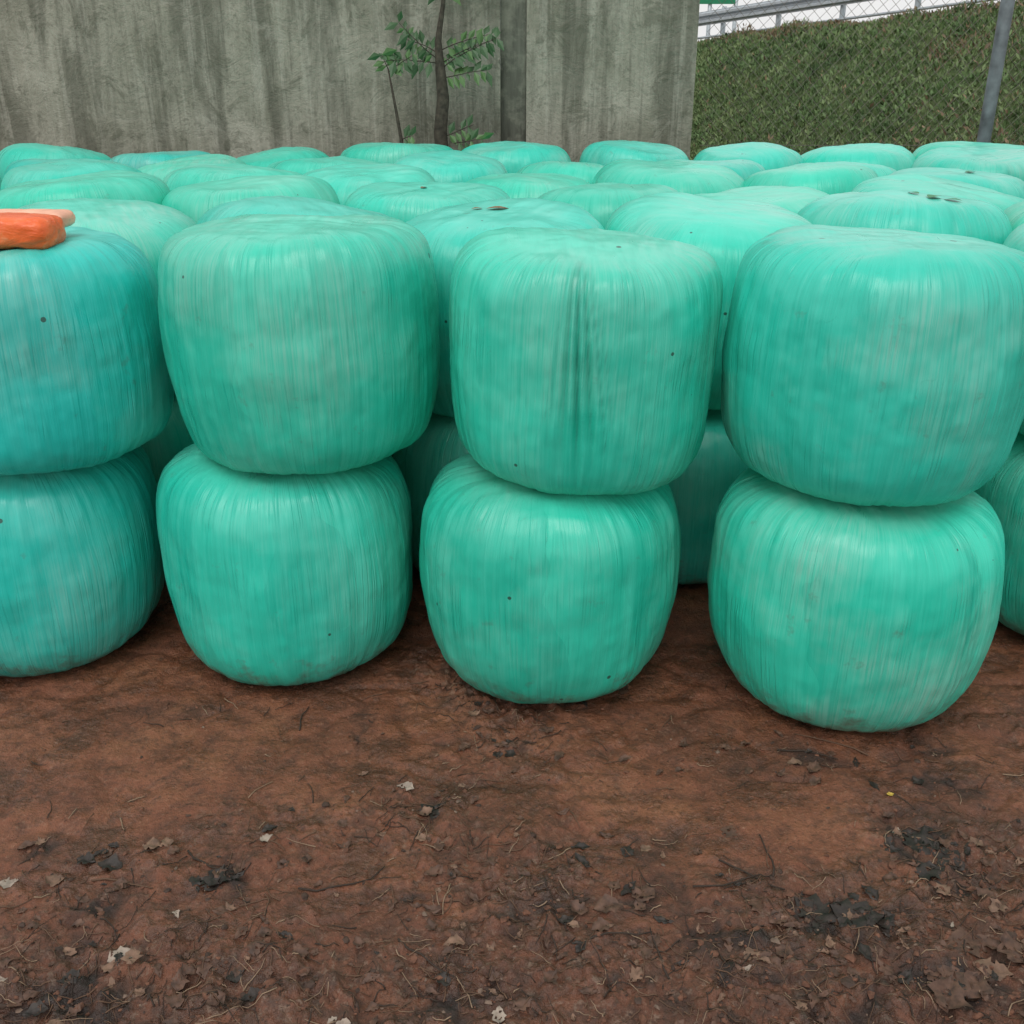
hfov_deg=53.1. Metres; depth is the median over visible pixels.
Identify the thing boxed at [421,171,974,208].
fallen leaves
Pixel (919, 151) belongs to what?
silage bale
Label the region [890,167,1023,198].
silage bale
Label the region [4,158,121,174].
silage bale
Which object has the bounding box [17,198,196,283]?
silage bale
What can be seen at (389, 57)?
sapling tree
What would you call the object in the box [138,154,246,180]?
silage bale
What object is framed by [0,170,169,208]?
silage bale
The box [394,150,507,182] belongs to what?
silage bale
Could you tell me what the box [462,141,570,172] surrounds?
silage bale
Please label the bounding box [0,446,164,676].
silage bale
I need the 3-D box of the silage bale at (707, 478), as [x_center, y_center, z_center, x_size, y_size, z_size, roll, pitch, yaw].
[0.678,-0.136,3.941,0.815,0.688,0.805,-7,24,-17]
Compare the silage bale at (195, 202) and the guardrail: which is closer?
the silage bale at (195, 202)
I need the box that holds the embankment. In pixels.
[690,6,1023,158]
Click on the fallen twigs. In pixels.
(556, 952)
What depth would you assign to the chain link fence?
7.15 m
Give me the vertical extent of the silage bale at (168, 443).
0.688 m
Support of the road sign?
on the embankment
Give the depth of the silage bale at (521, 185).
5.02 m
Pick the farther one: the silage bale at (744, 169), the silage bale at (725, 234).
the silage bale at (744, 169)
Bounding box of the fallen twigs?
[0,676,1023,1023]
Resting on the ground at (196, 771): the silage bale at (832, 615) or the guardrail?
the silage bale at (832, 615)
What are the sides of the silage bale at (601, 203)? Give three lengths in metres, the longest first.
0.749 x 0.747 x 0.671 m
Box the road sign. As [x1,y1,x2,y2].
[700,0,737,38]
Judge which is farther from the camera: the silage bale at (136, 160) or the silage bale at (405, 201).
the silage bale at (136, 160)
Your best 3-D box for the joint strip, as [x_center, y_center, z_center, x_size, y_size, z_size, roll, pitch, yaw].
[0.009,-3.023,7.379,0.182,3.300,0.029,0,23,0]
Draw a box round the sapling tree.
[367,0,503,150]
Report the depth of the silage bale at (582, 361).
2.65 m
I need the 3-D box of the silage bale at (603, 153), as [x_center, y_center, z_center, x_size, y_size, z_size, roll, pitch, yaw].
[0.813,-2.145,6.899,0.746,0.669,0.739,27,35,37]
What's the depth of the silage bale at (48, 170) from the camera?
5.02 m
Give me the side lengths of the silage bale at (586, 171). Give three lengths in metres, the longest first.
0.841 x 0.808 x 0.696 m
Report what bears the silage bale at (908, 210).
on the silage bale
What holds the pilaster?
on the ground at (196, 771)
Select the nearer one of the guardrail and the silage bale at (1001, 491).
the silage bale at (1001, 491)
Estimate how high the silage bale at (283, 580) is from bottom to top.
0.722 m
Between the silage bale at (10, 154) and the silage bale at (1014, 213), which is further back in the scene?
the silage bale at (10, 154)
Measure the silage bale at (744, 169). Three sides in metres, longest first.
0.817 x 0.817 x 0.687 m
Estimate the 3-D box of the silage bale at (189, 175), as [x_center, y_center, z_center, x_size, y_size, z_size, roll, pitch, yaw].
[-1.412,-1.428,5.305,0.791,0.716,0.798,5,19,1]
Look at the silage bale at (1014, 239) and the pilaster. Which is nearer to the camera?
the silage bale at (1014, 239)
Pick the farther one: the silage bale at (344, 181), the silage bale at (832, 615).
the silage bale at (344, 181)
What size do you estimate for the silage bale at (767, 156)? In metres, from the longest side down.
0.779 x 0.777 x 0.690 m
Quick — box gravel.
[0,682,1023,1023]
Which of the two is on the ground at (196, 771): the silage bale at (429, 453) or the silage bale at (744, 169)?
the silage bale at (429, 453)
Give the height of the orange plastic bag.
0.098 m
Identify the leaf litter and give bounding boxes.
[0,685,1023,1023]
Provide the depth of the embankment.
12.79 m
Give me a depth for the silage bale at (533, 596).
2.86 m
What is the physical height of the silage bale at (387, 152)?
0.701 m
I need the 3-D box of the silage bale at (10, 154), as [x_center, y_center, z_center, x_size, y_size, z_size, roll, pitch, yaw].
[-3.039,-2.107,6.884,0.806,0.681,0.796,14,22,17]
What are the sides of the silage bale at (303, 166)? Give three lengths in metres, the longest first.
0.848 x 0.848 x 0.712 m
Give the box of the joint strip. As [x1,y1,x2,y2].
[500,0,525,141]
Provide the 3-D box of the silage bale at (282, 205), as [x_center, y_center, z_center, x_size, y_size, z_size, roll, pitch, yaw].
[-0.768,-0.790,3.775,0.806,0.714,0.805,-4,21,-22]
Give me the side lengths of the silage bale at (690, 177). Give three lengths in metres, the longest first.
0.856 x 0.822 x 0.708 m
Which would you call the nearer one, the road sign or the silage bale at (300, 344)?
the silage bale at (300, 344)
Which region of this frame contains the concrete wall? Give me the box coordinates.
[0,0,699,161]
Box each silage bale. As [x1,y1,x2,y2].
[0,143,110,178]
[0,158,142,190]
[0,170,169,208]
[0,227,173,475]
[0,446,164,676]
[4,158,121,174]
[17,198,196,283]
[110,150,209,168]
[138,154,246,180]
[141,391,193,485]
[156,443,412,685]
[158,214,439,474]
[161,175,339,222]
[163,163,301,190]
[196,196,388,224]
[237,147,328,166]
[268,156,382,174]
[303,163,435,204]
[341,142,452,163]
[345,182,509,221]
[393,412,468,571]
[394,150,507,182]
[405,198,604,417]
[419,453,680,703]
[449,227,722,494]
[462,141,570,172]
[465,173,589,197]
[517,161,602,183]
[538,182,677,228]
[579,140,688,165]
[592,159,743,193]
[605,192,811,409]
[661,159,764,179]
[668,410,747,583]
[693,142,803,169]
[693,186,828,213]
[707,467,1004,732]
[721,224,1023,506]
[744,164,877,194]
[791,161,895,176]
[797,190,1011,244]
[801,143,915,170]
[851,173,1023,210]
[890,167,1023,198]
[911,147,1023,180]
[913,141,1023,158]
[974,432,1023,634]
[1003,223,1023,434]
[1004,201,1023,230]
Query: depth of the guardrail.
16.94 m
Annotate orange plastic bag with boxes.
[0,209,75,249]
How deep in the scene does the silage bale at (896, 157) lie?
6.56 m
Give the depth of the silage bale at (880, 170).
5.74 m
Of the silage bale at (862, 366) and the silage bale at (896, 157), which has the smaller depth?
the silage bale at (862, 366)
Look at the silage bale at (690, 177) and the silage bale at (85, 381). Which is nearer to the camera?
the silage bale at (85, 381)
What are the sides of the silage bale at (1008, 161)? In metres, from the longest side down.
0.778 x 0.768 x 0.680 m
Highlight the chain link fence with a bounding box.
[700,0,1023,154]
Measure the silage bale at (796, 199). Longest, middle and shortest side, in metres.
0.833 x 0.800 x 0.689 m
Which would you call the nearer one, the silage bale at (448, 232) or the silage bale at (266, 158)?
the silage bale at (448, 232)
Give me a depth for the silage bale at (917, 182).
4.31 m
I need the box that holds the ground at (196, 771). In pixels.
[0,563,1023,1023]
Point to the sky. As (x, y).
(834, 13)
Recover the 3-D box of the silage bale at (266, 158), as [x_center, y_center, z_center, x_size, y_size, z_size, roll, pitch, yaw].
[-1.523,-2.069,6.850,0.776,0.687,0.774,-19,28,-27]
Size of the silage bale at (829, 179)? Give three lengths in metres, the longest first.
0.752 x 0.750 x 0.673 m
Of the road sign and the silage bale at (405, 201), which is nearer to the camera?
the silage bale at (405, 201)
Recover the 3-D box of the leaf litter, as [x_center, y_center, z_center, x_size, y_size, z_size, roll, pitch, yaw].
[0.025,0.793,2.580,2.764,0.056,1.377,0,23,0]

